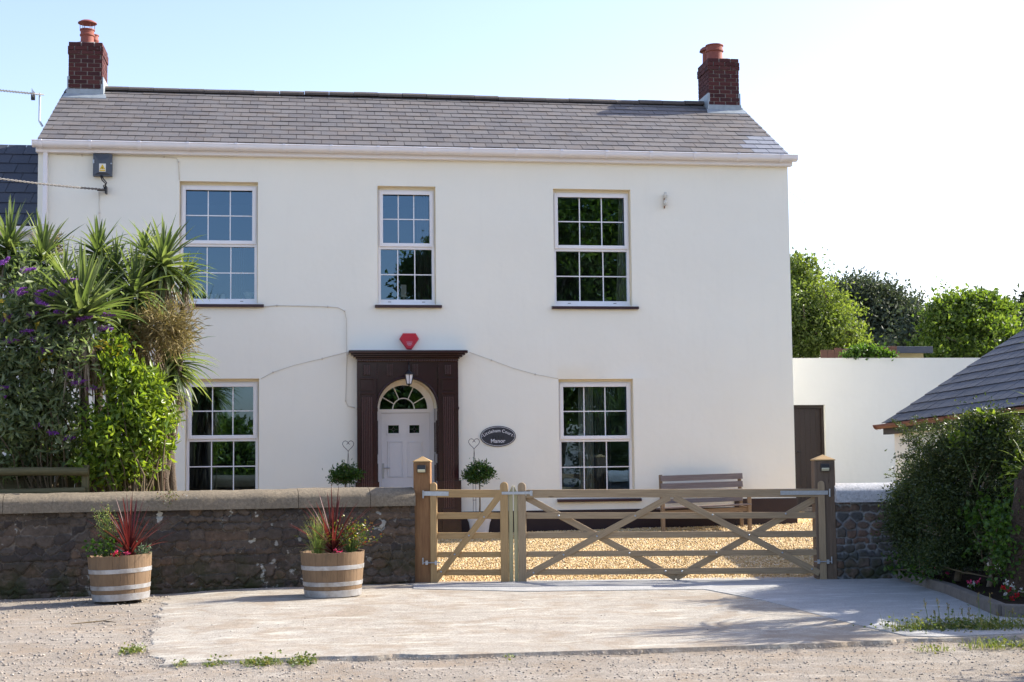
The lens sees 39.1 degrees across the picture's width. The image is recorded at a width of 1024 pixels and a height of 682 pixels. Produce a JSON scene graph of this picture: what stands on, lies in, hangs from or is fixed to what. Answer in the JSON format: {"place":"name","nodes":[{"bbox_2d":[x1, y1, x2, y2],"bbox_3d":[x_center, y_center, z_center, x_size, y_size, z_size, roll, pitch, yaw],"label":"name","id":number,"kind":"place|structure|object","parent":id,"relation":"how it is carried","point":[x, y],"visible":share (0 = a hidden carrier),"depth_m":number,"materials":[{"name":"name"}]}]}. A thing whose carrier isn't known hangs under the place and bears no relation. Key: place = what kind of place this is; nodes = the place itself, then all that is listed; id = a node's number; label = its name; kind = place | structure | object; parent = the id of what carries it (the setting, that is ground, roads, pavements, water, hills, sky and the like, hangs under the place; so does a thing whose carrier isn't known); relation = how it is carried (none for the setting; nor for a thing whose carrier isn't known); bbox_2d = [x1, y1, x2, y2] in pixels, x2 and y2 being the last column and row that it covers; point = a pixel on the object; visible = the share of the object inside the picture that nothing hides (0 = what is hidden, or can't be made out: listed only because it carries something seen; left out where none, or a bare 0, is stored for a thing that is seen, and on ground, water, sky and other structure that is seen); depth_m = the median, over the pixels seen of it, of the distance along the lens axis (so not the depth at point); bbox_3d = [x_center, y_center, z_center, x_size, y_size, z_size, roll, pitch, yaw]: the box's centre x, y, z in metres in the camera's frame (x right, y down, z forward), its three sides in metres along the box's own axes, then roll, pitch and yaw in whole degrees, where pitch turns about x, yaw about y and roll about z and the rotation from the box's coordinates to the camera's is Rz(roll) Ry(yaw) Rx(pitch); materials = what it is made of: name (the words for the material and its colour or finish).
{"place":"outdoors","nodes":[
{"label":"outdoors","id":0,"kind":"place"},
{"bbox_2d":[0,145,37,455],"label":"neighbour house","id":1,"kind":"structure","parent":0,"point":[18,162],"depth_m":24.62,"materials":[{"name":"stone"}]},
{"bbox_2d":[0,89,43,126],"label":"television aerial","id":2,"kind":"object","parent":1,"relation":"attached to","point":[33,94],"visible":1,"depth_m":24.34,"materials":[{"name":"metal"}]},
{"bbox_2d":[0,592,1023,681],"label":"lane","id":3,"kind":"structure","parent":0,"point":[832,670],"depth_m":11.09,"materials":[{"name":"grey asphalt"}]},
{"bbox_2d":[72,618,115,623],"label":"fallen twig","id":4,"kind":"object","parent":3,"relation":"on","point":[94,621],"visible":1,"depth_m":14.02,"materials":[{"name":"wood"}]},
{"bbox_2d":[87,552,151,601],"bbox_3d":[-4.386,2.630,16.131,0.702,0.518,0.699,0,-4,-8],"label":"barrel planter","id":5,"kind":"object","parent":3,"relation":"on","point":[132,572],"visible":0.97,"depth_m":15.85,"materials":[{"name":"brown wood"}]},
{"bbox_2d":[81,534,122,556],"bbox_3d":[-4.530,2.264,15.975,0.461,0.270,0.412,0,-4,-8],"label":"geranium","id":6,"kind":"object","parent":5,"relation":"on","point":[99,550],"visible":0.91,"depth_m":15.93,"materials":[{"name":"green plant"}]},
{"bbox_2d":[91,502,117,556],"bbox_3d":[-4.557,2.114,16.126,0.284,0.628,0.240,-2,-5,17],"label":"seedhead plant","id":7,"kind":"object","parent":5,"relation":"on","point":[106,527],"visible":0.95,"depth_m":16.13,"materials":[{"name":"green plant"}]},
{"bbox_2d":[110,550,129,556],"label":"flower","id":8,"kind":"object","parent":5,"relation":"in","point":[116,553],"visible":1,"depth_m":15.88,"materials":[{"name":"pink plant"}]},
{"bbox_2d":[90,493,175,555],"bbox_3d":[-4.262,2.033,16.154,0.975,0.752,0.952,0,-4,-8],"label":"red cordyline","id":9,"kind":"object","parent":5,"relation":"in","point":[128,538],"visible":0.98,"depth_m":16.08,"materials":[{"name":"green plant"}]},
{"bbox_2d":[130,543,151,554],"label":"silver plant","id":10,"kind":"object","parent":5,"relation":"on","point":[142,551],"visible":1,"depth_m":16.06,"materials":[{"name":"green plant"}]},
{"bbox_2d":[118,642,146,654],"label":"weed clump","id":11,"kind":"object","parent":3,"relation":"on","point":[136,649],"visible":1,"depth_m":11.94,"materials":[{"name":"green plant"}]},
{"bbox_2d":[0,487,415,599],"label":"stone wall","id":12,"kind":"structure","parent":3,"relation":"on","point":[230,539],"depth_m":17.16,"materials":[{"name":"stone"}]},
{"bbox_2d":[156,478,185,503],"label":"wall weed","id":13,"kind":"object","parent":12,"relation":"on","point":[169,492],"depth_m":17.05,"materials":[{"name":"green plant"}]},
{"bbox_2d":[202,654,231,666],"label":"weed clump","id":14,"kind":"object","parent":3,"relation":"on","point":[214,663],"visible":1,"depth_m":11.19,"materials":[{"name":"green plant"}]},
{"bbox_2d":[235,649,285,668],"bbox_3d":[-1.952,2.479,11.229,0.399,0.100,0.629,0,-4,-8],"label":"weed clump","id":15,"kind":"object","parent":3,"relation":"on","point":[259,661],"visible":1,"depth_m":11.16,"materials":[{"name":"green plant"}]},
{"bbox_2d":[285,651,317,666],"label":"weed clump","id":16,"kind":"object","parent":3,"relation":"on","point":[302,659],"visible":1,"depth_m":11.19,"materials":[{"name":"green plant"}]},
{"bbox_2d":[909,642,956,653],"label":"weed clump","id":17,"kind":"object","parent":3,"relation":"on","point":[937,650],"visible":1,"depth_m":11.53,"materials":[{"name":"green plant"}]},
{"bbox_2d":[895,570,1023,617],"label":"stone kerb","id":18,"kind":"structure","parent":3,"relation":"on","point":[963,594],"depth_m":14.69,"materials":[{"name":"grey stone"}]},
{"bbox_2d":[958,635,1023,649],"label":"weed clump","id":19,"kind":"object","parent":3,"relation":"on","point":[996,642],"visible":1,"depth_m":11.68,"materials":[{"name":"green plant"}]},
{"bbox_2d":[0,0,1023,357],"label":"sky","id":20,"kind":"structure","parent":0,"point":[903,120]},
{"bbox_2d":[144,578,1023,667],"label":"driveway","id":21,"kind":"structure","parent":0,"point":[458,625],"depth_m":13.31,"materials":[{"name":"concrete"}]},
{"bbox_2d":[174,658,188,667],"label":"weed clump","id":22,"kind":"object","parent":21,"relation":"on","point":[182,661],"visible":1,"depth_m":11.17,"materials":[{"name":"green plant"}]},
{"bbox_2d":[300,549,364,597],"bbox_3d":[-2.026,2.618,16.299,0.722,0.503,0.721,0,-4,-8],"label":"barrel planter","id":23,"kind":"object","parent":21,"relation":"on","point":[326,574],"visible":0.98,"depth_m":16.00,"materials":[{"name":"brown wood"}]},
{"bbox_2d":[297,514,335,553],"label":"feather grass","id":24,"kind":"object","parent":23,"relation":"in","point":[316,547],"depth_m":16.18,"materials":[{"name":"green plant"}]},
{"bbox_2d":[290,486,382,552],"bbox_3d":[-2.001,2.001,16.328,1.079,0.797,0.981,0,-4,-8],"label":"red cordyline","id":25,"kind":"object","parent":23,"relation":"in","point":[335,542],"visible":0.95,"depth_m":16.27,"materials":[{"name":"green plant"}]},
{"bbox_2d":[323,515,383,552],"bbox_3d":[-1.794,2.188,16.342,0.699,0.458,0.508,0,-4,-8],"label":"rose bush","id":26,"kind":"object","parent":23,"relation":"on","point":[350,546],"visible":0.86,"depth_m":16.28,"materials":[{"name":"green plant"}]},
{"bbox_2d":[502,481,832,581],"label":"field gate","id":27,"kind":"structure","parent":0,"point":[522,495],"depth_m":17.70,"materials":[{"name":"wood"}]},
{"bbox_2d":[437,511,987,581],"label":"gravel forecourt","id":28,"kind":"structure","parent":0,"point":[638,561],"depth_m":19.98,"materials":[{"name":"beige gravel"}]},
{"bbox_2d":[0,465,89,493],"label":"bench","id":29,"kind":"object","parent":28,"relation":"on","point":[84,472],"visible":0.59,"depth_m":17.25,"materials":[{"name":"brown wood"}]},
{"bbox_2d":[0,195,99,455],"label":"cordyline palm","id":30,"kind":"object","parent":28,"relation":"on","point":[41,241],"visible":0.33,"depth_m":18.75,"materials":[{"name":"green plant"}]},
{"bbox_2d":[0,244,125,488],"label":"buddleia","id":31,"kind":"object","parent":28,"relation":"on","point":[32,419],"visible":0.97,"depth_m":17.73,"materials":[{"name":"green plant"}]},
{"bbox_2d":[0,398,161,491],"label":"close board fence","id":32,"kind":"object","parent":28,"relation":"on","point":[10,484],"visible":0.02,"depth_m":18.09,"materials":[{"name":"brown wood"}]},
{"bbox_2d":[149,431,165,490],"bbox_3d":[-4.490,1.701,18.265,0.226,1.744,0.050,0,-4,-8],"label":"trellis","id":33,"kind":"object","parent":32,"relation":"attached to","point":[164,478],"visible":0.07,"depth_m":18.27,"materials":[{"name":"brown wood"}]},
{"bbox_2d":[12,240,151,492],"bbox_3d":[-5.372,0.824,18.071,1.728,4.312,2.134,0,-4,-8],"label":"cordyline palm","id":34,"kind":"object","parent":28,"relation":"on","point":[87,274],"visible":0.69,"depth_m":17.83,"materials":[{"name":"green plant"}]},
{"bbox_2d":[65,325,185,491],"bbox_3d":[-4.770,1.370,17.766,1.498,3.155,1.158,0,-4,-8],"label":"bright shrub","id":35,"kind":"object","parent":28,"relation":"on","point":[126,381],"visible":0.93,"depth_m":17.68,"materials":[{"name":"green plant"}]},
{"bbox_2d":[61,215,217,477],"bbox_3d":[-4.920,0.630,18.859,2.102,4.811,2.009,0,-4,-8],"label":"cordyline palm","id":36,"kind":"object","parent":28,"relation":"on","point":[156,273],"visible":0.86,"depth_m":18.95,"materials":[{"name":"green plant"}]},
{"bbox_2d":[151,321,219,490],"bbox_3d":[-4.472,1.330,19.197,1.172,3.458,1.452,-2,-5,19],"label":"cordyline palm","id":37,"kind":"object","parent":28,"relation":"on","point":[172,375],"visible":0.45,"depth_m":19.24,"materials":[{"name":"green plant"}]},
{"bbox_2d":[413,456,431,582],"bbox_3d":[-1.106,2.273,17.923,0.222,1.679,0.222,-1,-4,2],"label":"gatepost","id":38,"kind":"object","parent":28,"relation":"on","point":[422,482],"visible":0.81,"depth_m":17.82,"materials":[{"name":"brown wood"}]},
{"bbox_2d":[417,465,425,472],"bbox_3d":[-1.119,1.581,17.841,0.104,0.094,0.060,-1,-4,2],"label":"solar light","id":39,"kind":"object","parent":38,"relation":"attached to","point":[421,468],"visible":1,"depth_m":17.82,"materials":[{"name":"black plastic"}]},
{"bbox_2d":[422,482,513,582],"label":"wicket gate","id":40,"kind":"structure","parent":38,"relation":"attached to","point":[504,535],"depth_m":17.78,"materials":[{"name":"wood"}]},
{"bbox_2d":[468,519,490,531],"bbox_3d":[-0.517,2.985,22.956,0.380,0.335,0.380,0,-4,-8],"label":"plant pot","id":41,"kind":"object","parent":28,"relation":"on","point":[484,526],"visible":0.47,"depth_m":22.83,"materials":[{"name":"ceramic"}]},
{"bbox_2d":[468,438,479,512],"bbox_3d":[-0.601,2.219,23.064,0.183,1.322,0.009,0,-4,-8],"label":"wire heart","id":42,"kind":"object","parent":41,"relation":"in","point":[474,457],"visible":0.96,"depth_m":23.10,"materials":[{"name":"grey metal"}]},
{"bbox_2d":[459,457,498,512],"bbox_3d":[-0.519,2.349,23.004,0.684,1.012,0.539,0,-4,-8],"label":"bay tree","id":43,"kind":"object","parent":41,"relation":"on","point":[472,475],"visible":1,"depth_m":22.94,"materials":[{"name":"green plant"}]},
{"bbox_2d":[656,473,751,530],"bbox_3d":[3.125,2.666,23.693,1.554,0.968,0.723,0,-4,-8],"label":"garden bench","id":44,"kind":"object","parent":28,"relation":"on","point":[739,485],"visible":0.57,"depth_m":23.93,"materials":[{"name":"brown wood"}]},
{"bbox_2d":[810,455,837,578],"bbox_3d":[3.841,2.223,17.755,0.264,1.648,0.264,-1,-4,2],"label":"gatepost","id":45,"kind":"object","parent":28,"relation":"on","point":[827,478],"visible":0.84,"depth_m":17.64,"materials":[{"name":"brown wood"}]},
{"bbox_2d":[820,463,829,470],"bbox_3d":[3.828,1.546,17.651,0.104,0.094,0.060,-1,-4,2],"label":"solar light","id":46,"kind":"object","parent":45,"relation":"attached to","point":[824,467],"visible":1,"depth_m":17.63,"materials":[{"name":"black plastic"}]},
{"bbox_2d":[834,482,982,578],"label":"stone pier wall","id":47,"kind":"structure","parent":28,"relation":"on","point":[859,552],"depth_m":17.60,"materials":[{"name":"rubble stone"},{"name":"mortar"},{"name":"concrete coping"}]},
{"bbox_3d":[-2.624,3.007,22.645,0.380,0.335,0.380,0,-4,-8],"label":"plant pot","id":48,"kind":"object","parent":28,"relation":"on","visible":0},
{"bbox_2d":[322,459,366,486],"bbox_3d":[-2.633,2.357,22.721,0.713,1.045,0.548,0,-4,-8],"label":"bay tree","id":49,"kind":"object","parent":48,"relation":"on","point":[344,474],"visible":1,"depth_m":22.63,"materials":[{"name":"green plant"}]},
{"bbox_2d":[342,441,353,486],"bbox_3d":[-2.583,2.237,22.772,0.183,1.330,0.009,0,-4,-8],"label":"wire heart","id":50,"kind":"object","parent":48,"relation":"in","point":[348,453],"visible":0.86,"depth_m":22.80,"materials":[{"name":"grey metal"}]},
{"bbox_2d":[413,576,1023,636],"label":"concrete strip","id":51,"kind":"object","parent":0,"point":[863,602],"visible":0.64,"depth_m":15.89,"materials":[{"name":"grey concrete"}]},
{"bbox_2d":[853,604,1023,633],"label":"weed clump","id":52,"kind":"object","parent":51,"relation":"on","point":[955,624],"visible":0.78,"depth_m":12.67,"materials":[{"name":"green plant"}]},
{"bbox_2d":[924,593,1013,624],"bbox_3d":[4.048,2.395,12.796,0.783,0.347,0.049,-1,-4,4],"label":"weed clump","id":53,"kind":"object","parent":51,"relation":"on","point":[1012,611],"visible":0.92,"depth_m":12.80,"materials":[{"name":"green plant"}]},
{"bbox_2d":[970,611,1023,630],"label":"weed clump","id":54,"kind":"object","parent":51,"relation":"on","point":[1005,625],"visible":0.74,"depth_m":12.62,"materials":[{"name":"green plant"}]},
{"bbox_2d":[915,570,1023,603],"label":"bed soil","id":55,"kind":"structure","parent":0,"point":[995,593],"depth_m":15.93,"materials":[{"name":"brown soil"}]},
{"bbox_2d":[863,392,1023,586],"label":"garden hedge","id":56,"kind":"object","parent":55,"relation":"on","point":[941,489],"visible":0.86,"depth_m":16.02,"materials":[{"name":"green plant"}]},
{"bbox_2d":[946,407,1023,495],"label":"climbing vine","id":57,"kind":"object","parent":56,"relation":"attached to","point":[962,434],"visible":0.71,"depth_m":15.52,"materials":[{"name":"green plant"}]},
{"bbox_2d":[883,486,1023,592],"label":"ivy","id":58,"kind":"object","parent":55,"relation":"on","point":[1000,553],"visible":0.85,"depth_m":14.82,"materials":[{"name":"green plant"}]},
{"bbox_2d":[966,578,981,589],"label":"flower","id":59,"kind":"object","parent":55,"relation":"on","point":[971,585],"visible":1,"depth_m":15.21,"materials":[{"name":"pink plant"}]},
{"bbox_2d":[990,390,1023,597],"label":"bed palm","id":60,"kind":"object","parent":55,"relation":"on","point":[1018,519],"visible":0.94,"depth_m":14.53,"materials":[{"name":"green plant"}]},
{"bbox_2d":[999,580,1023,600],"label":"flower","id":61,"kind":"object","parent":55,"relation":"on","point":[1010,589],"visible":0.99,"depth_m":14.21,"materials":[{"name":"red plant"}]},
{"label":"garden soil","id":62,"kind":"structure","parent":0,"visible":0},
{"bbox_2d":[790,245,882,357],"bbox_3d":[6.959,0.792,34.129,3.674,6.263,3.145,-3,-5,30],"label":"broadleaf tree","id":63,"kind":"object","parent":62,"relation":"on","point":[820,320],"visible":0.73,"depth_m":33.42,"materials":[{"name":"green plant"}]},
{"bbox_2d":[820,346,896,357],"bbox_3d":[7.054,1.192,29.240,1.620,2.182,0.030,0,-4,-8],"label":"board fence","id":64,"kind":"object","parent":62,"relation":"on","point":[834,353],"visible":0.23,"depth_m":29.22,"materials":[{"name":"brown wood"}]},
{"bbox_2d":[847,346,932,357],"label":"garden shed","id":65,"kind":"structure","parent":62,"relation":"on","point":[911,351],"depth_m":29.77,"materials":[{"name":"wood"}]},
{"bbox_2d":[894,278,1023,357],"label":"garden tree","id":66,"kind":"object","parent":62,"relation":"on","point":[971,320],"visible":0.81,"depth_m":31.58,"materials":[{"name":"green plant"}]},
{"bbox_2d":[934,276,947,345],"bbox_3d":[9.448,-0.638,31.746,0.352,1.643,0.369,-2,-5,23],"label":"tall shoot","id":67,"kind":"object","parent":66,"relation":"on","point":[942,294],"visible":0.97,"depth_m":31.73,"materials":[{"name":"green plant"}]},
{"bbox_2d":[983,290,1001,329],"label":"tall shoot","id":68,"kind":"object","parent":66,"relation":"on","point":[995,304],"visible":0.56,"depth_m":31.89,"materials":[{"name":"green plant"}]},
{"label":"land","id":69,"kind":"structure","parent":0,"visible":0},
{"bbox_2d":[31,19,797,531],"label":"house","id":70,"kind":"structure","parent":69,"relation":"on","point":[307,203],"depth_m":24.21,"materials":[{"name":"paint"}]},
{"bbox_2d":[0,175,107,193],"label":"supply cable","id":71,"kind":"object","parent":70,"relation":"attached to","point":[105,187],"visible":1,"depth_m":22.41,"materials":[{"name":"metal"}]},
{"bbox_2d":[93,153,112,176],"bbox_3d":[-6.581,-2.828,23.209,0.302,0.359,0.139,0,-4,-8],"label":"cable box","id":72,"kind":"object","parent":70,"relation":"attached to","point":[103,165],"visible":1,"depth_m":23.16,"materials":[{"name":"black plastic"}]},
{"bbox_2d":[57,154,179,179],"bbox_3d":[-6.350,-2.808,23.302,1.932,0.390,0.020,0,-4,-8],"label":"wall cable","id":73,"kind":"object","parent":70,"relation":"attached to","point":[121,155],"depth_m":23.36,"materials":[{"name":"white plastic"}]},
{"bbox_2d":[176,181,263,306],"bbox_3d":[-4.750,-1.568,23.516,1.404,2.058,0.270,0,-4,-8],"label":"window","id":74,"kind":"structure","parent":70,"relation":"in","point":[184,185],"depth_m":23.57,"materials":[{"name":"white plastic"}]},
{"bbox_2d":[185,379,258,490],"bbox_3d":[-4.676,1.568,23.318,1.164,1.911,0.200,0,-4,-8],"label":"window","id":75,"kind":"structure","parent":70,"relation":"in","point":[254,383],"depth_m":23.36,"materials":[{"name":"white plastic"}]},
{"bbox_2d":[233,247,244,298],"bbox_3d":[-4.529,-1.147,23.959,0.182,0.976,0.064,0,-4,-8],"label":"curtain","id":76,"kind":"object","parent":70,"relation":"hanging from","point":[239,279],"visible":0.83,"depth_m":23.96,"materials":[{"name":"white fabric"}]},
{"bbox_2d":[243,292,252,297],"bbox_3d":[-4.326,-0.748,23.702,0.170,0.090,0.170,0,-4,-8],"label":"bowl","id":77,"kind":"object","parent":70,"relation":"on","point":[248,294],"visible":1,"depth_m":23.65,"materials":[{"name":"ceramic"}]},
{"bbox_2d":[261,352,345,378],"bbox_3d":[-3.378,0.394,23.488,1.392,0.440,0.020,0,-4,-8],"label":"wall cable","id":78,"kind":"object","parent":70,"relation":"attached to","point":[300,363],"depth_m":23.47,"materials":[{"name":"white plastic"}]},
{"bbox_2d":[264,305,354,407],"bbox_3d":[-3.741,0.253,23.446,2.369,1.693,0.020,0,-4,-8],"label":"wall cable","id":79,"kind":"object","parent":70,"relation":"attached to","point":[346,337],"depth_m":23.58,"materials":[{"name":"white plastic"}]},
{"bbox_2d":[401,285,405,298],"bbox_3d":[-1.809,-0.820,24.097,0.091,0.241,0.060,0,-4,-8],"label":"picture card","id":80,"kind":"object","parent":70,"relation":"on","point":[403,291],"visible":1,"depth_m":24.10,"materials":[{"name":"white paper"}]},
{"bbox_2d":[381,413,429,486],"bbox_3d":[-1.771,2.196,24.076,0.804,1.984,0.110,0,-4,-8],"label":"front door","id":81,"kind":"structure","parent":70,"relation":"in","point":[399,450],"depth_m":24.10,"materials":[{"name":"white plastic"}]},
{"bbox_2d":[375,186,441,307],"bbox_3d":[-1.730,-1.552,23.958,1.103,2.032,0.270,0,-4,-8],"label":"window","id":82,"kind":"structure","parent":70,"relation":"in","point":[381,190],"depth_m":24.01,"materials":[{"name":"white plastic"}]},
{"bbox_2d":[399,333,418,349],"bbox_3d":[-1.690,0.007,23.733,0.320,0.270,0.086,0,-4,-8],"label":"alarm box","id":83,"kind":"object","parent":70,"relation":"attached to","point":[409,341],"visible":1,"depth_m":23.70,"materials":[{"name":"red plastic"}]},
{"bbox_2d":[404,362,413,385],"bbox_3d":[-1.661,0.530,23.474,0.160,0.419,0.252,-2,-5,16],"label":"lantern","id":84,"kind":"object","parent":70,"relation":"attached to","point":[408,374],"visible":1,"depth_m":23.39,"materials":[{"name":"black glass"}]},
{"bbox_2d":[417,195,431,299],"bbox_3d":[-1.431,-1.624,24.288,0.335,1.917,0.064,0,-4,-8],"label":"curtain","id":85,"kind":"object","parent":70,"relation":"hanging from","point":[424,282],"visible":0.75,"depth_m":24.27,"materials":[{"name":"white fabric"}]},
{"bbox_2d":[480,426,515,446],"bbox_3d":[-0.231,1.575,23.855,0.596,0.344,0.026,0,-4,-8],"label":"name plaque","id":86,"kind":"object","parent":70,"relation":"attached to","point":[497,436],"visible":1,"depth_m":23.84,"materials":[{"name":"stone"}]},
{"bbox_2d":[469,352,557,378],"bbox_3d":[0.025,0.405,23.987,1.501,0.456,0.020,0,-4,-8],"label":"wall cable","id":87,"kind":"object","parent":70,"relation":"attached to","point":[511,367],"depth_m":23.97,"materials":[{"name":"plastic"}]},
{"bbox_2d":[578,387,593,488],"bbox_3d":[1.255,1.637,24.428,0.258,1.890,0.060,0,-4,-8],"label":"curtain","id":88,"kind":"object","parent":70,"relation":"hanging from","point":[589,446],"visible":0.87,"depth_m":24.43,"materials":[{"name":"fabric"}]},
{"bbox_2d":[552,189,638,308],"bbox_3d":[1.377,-1.546,24.413,1.483,2.042,0.270,0,-4,-8],"label":"window","id":89,"kind":"structure","parent":70,"relation":"in","point":[579,193],"depth_m":24.46,"materials":[{"name":"white plastic"}]},
{"bbox_2d":[557,379,641,501],"bbox_3d":[1.431,1.659,24.172,1.423,2.043,0.270,0,-4,-8],"label":"window","id":90,"kind":"structure","parent":70,"relation":"in","point":[628,383],"depth_m":24.24,"materials":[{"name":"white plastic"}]},
{"bbox_2d":[594,387,610,488],"bbox_3d":[1.543,1.644,24.531,0.269,1.898,0.064,0,-4,-8],"label":"curtain","id":91,"kind":"object","parent":70,"relation":"hanging from","point":[600,453],"visible":0.76,"depth_m":24.53,"materials":[{"name":"white fabric"}]},
{"bbox_2d":[616,198,626,300],"bbox_3d":[1.891,-1.615,24.775,0.243,1.947,0.064,0,-4,-8],"label":"curtain","id":92,"kind":"object","parent":70,"relation":"hanging from","point":[621,281],"visible":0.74,"depth_m":24.75,"materials":[{"name":"fabric"}]},
{"bbox_2d":[663,192,666,207],"bbox_3d":[2.598,-2.393,24.529,0.072,0.265,0.125,0,-4,-8],"label":"insulator bracket","id":93,"kind":"object","parent":70,"relation":"attached to","point":[665,201],"visible":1,"depth_m":24.48,"materials":[{"name":"metal"}]},
{"bbox_2d":[790,192,1021,297],"bbox_3d":[7.046,-1.631,24.818,4.422,2.137,0.005,-2,-5,15],"label":"telephone wire","id":94,"kind":"object","parent":70,"relation":"attached to","point":[898,257],"visible":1,"depth_m":24.91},
{"bbox_2d":[823,265,929,345],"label":"oak tree","id":95,"kind":"object","parent":69,"relation":"on","point":[881,302],"visible":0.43,"depth_m":55.19,"materials":[{"name":"green plant"}]},
{"bbox_2d":[792,358,979,511],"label":"annex wall","id":96,"kind":"structure","parent":69,"relation":"on","point":[842,406],"depth_m":27.40,"materials":[{"name":"white paint"}]},
{"bbox_2d":[794,408,820,506],"bbox_3d":[5.563,2.202,27.309,0.623,1.858,0.092,0,-4,-8],"label":"door","id":97,"kind":"structure","parent":96,"relation":"in","point":[807,424],"depth_m":27.35,"materials":[{"name":"brown wood"}]},
{"bbox_2d":[838,341,899,360],"bbox_3d":[6.807,0.237,27.683,1.198,0.470,0.582,0,-4,-8],"label":"wall vine","id":98,"kind":"object","parent":96,"relation":"on","point":[860,350],"depth_m":27.57,"materials":[{"name":"green plant"}]},
{"bbox_2d":[881,296,928,345],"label":"hedgerow tree","id":99,"kind":"object","parent":69,"relation":"on","point":[907,327],"visible":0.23,"depth_m":44.00,"materials":[{"name":"green plant"}]},
{"bbox_2d":[873,329,1023,568],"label":"outbuilding","id":100,"kind":"structure","parent":69,"relation":"on","point":[996,374],"depth_m":20.50,"materials":[{"name":"stone"}]},
{"bbox_2d":[1004,283,1023,329],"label":"conifer","id":101,"kind":"object","parent":69,"relation":"on","point":[1020,301],"visible":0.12,"depth_m":53.01,"materials":[{"name":"green plant"}]}
]}

